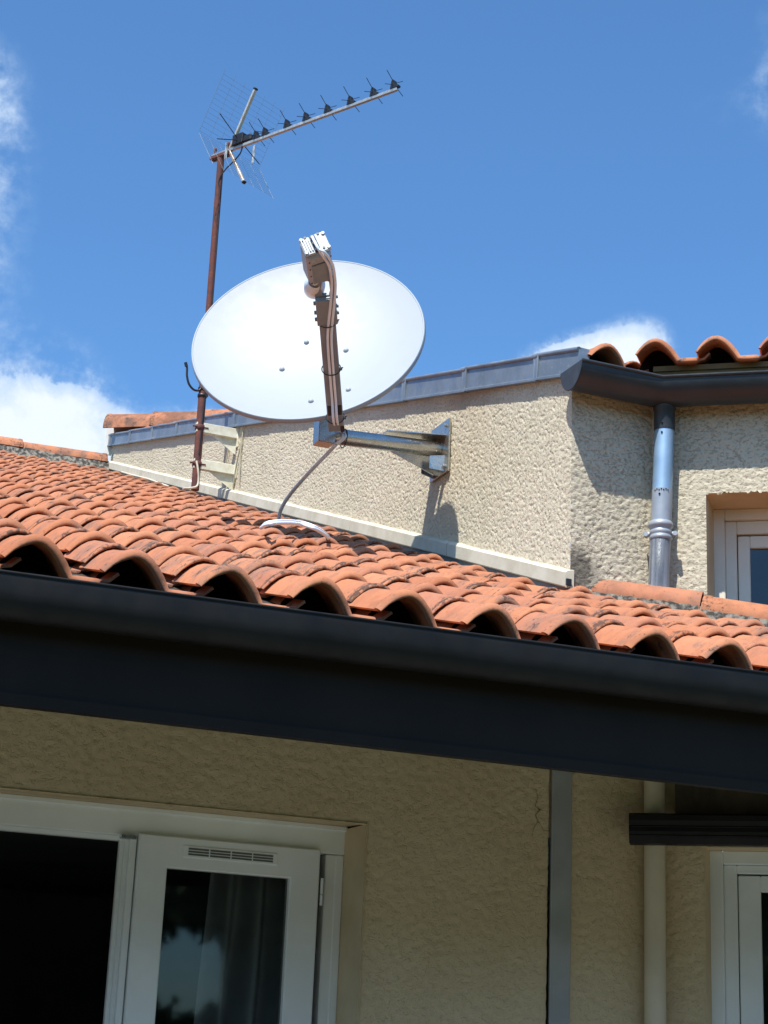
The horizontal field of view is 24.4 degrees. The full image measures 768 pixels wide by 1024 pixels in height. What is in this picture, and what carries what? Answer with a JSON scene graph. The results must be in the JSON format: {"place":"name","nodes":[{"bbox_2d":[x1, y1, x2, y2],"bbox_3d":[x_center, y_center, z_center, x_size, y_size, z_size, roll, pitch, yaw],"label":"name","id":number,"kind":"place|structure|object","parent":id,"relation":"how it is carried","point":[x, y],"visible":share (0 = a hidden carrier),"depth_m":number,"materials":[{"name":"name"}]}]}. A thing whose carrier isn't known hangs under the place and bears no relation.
{"place":"outdoors","nodes":[
{"label":"outdoors","id":0,"kind":"place"},
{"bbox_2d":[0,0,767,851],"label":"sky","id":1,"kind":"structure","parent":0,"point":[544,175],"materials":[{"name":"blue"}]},
{"label":"terrace","id":2,"kind":"structure","parent":0,"visible":0},
{"bbox_2d":[0,436,767,1023],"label":"house","id":3,"kind":"structure","parent":2,"relation":"on","point":[374,742],"depth_m":6.96,"materials":[{"name":"ceramic"}]},
{"bbox_2d":[0,793,347,1023],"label":"french window","id":4,"kind":"structure","parent":3,"relation":"in","point":[151,841],"depth_m":7.15,"materials":[{"name":"white plastic"}]},
{"bbox_2d":[194,873,318,1023],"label":"curtain","id":5,"kind":"object","parent":3,"relation":"hanging from","point":[239,974],"visible":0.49,"depth_m":7.33,"materials":[{"name":"fabric"}]},
{"bbox_2d":[103,335,767,1023],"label":"tall house","id":6,"kind":"structure","parent":2,"relation":"on","point":[657,903],"depth_m":8.20,"materials":[{"name":"paint"}]},
{"bbox_2d":[121,471,169,486],"bbox_3d":[-2.115,-0.292,15.648,0.014,0.666,1.756,10,-19,-21],"label":"loose cable","id":7,"kind":"object","parent":6,"relation":"attached to","point":[142,477],"visible":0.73,"depth_m":15.75,"materials":[{"name":"beige paint"}]},
{"bbox_2d":[232,443,240,487],"bbox_3d":[-1.084,-0.357,13.126,0.013,0.335,0.144,10,-19,-22],"label":"wall lead","id":8,"kind":"object","parent":6,"relation":"attached to","point":[236,466],"depth_m":13.13,"materials":[{"name":"beige"}]},
{"bbox_2d":[238,431,243,483],"bbox_3d":[-1.056,-0.401,13.072,0.012,0.414,0.024,15,-22,-35],"label":"wall lead","id":9,"kind":"object","parent":6,"relation":"attached to","point":[240,457],"depth_m":13.07,"materials":[{"name":"beige"}]},
{"bbox_2d":[184,70,402,490],"bbox_3d":[-0.667,-1.836,13.011,1.869,3.242,0.682,-11,-22,37],"label":"television aerial","id":10,"kind":"object","parent":6,"relation":"attached to","point":[228,438],"visible":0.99,"depth_m":13.34,"materials":[{"name":"metal"}]},
{"bbox_2d":[182,461,199,489],"bbox_3d":[-1.409,-0.267,12.941,0.038,0.270,0.173,-10,-21,33],"label":"mast foot cable","id":11,"kind":"object","parent":10,"relation":"attached to","point":[198,479],"visible":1,"depth_m":12.99,"materials":[{"name":"beige paint"}]},
{"bbox_2d":[191,231,450,482],"bbox_3d":[-0.054,-0.950,8.755,1.438,1.148,1.704,10,-19,-21],"label":"satellite dish","id":12,"kind":"object","parent":6,"relation":"attached to","point":[321,339],"visible":1,"depth_m":9.10,"materials":[{"name":"paint"}]},
{"bbox_2d":[259,444,337,539],"bbox_3d":[-0.413,-0.078,8.534,0.325,0.981,2.186,3,-18,0],"label":"coaxial cable","id":13,"kind":"object","parent":12,"relation":"hanging from","point":[280,521],"visible":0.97,"depth_m":8.29,"materials":[{"name":"white plastic"}]},
{"bbox_2d":[705,847,767,1023],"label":"lower window","id":14,"kind":"structure","parent":6,"relation":"in","point":[736,879],"depth_m":7.70,"materials":[{"name":"paint"}]},
{"bbox_2d":[706,491,767,604],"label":"upper window","id":15,"kind":"structure","parent":6,"relation":"in","point":[736,522],"depth_m":8.35,"materials":[{"name":"paint"}]}
]}

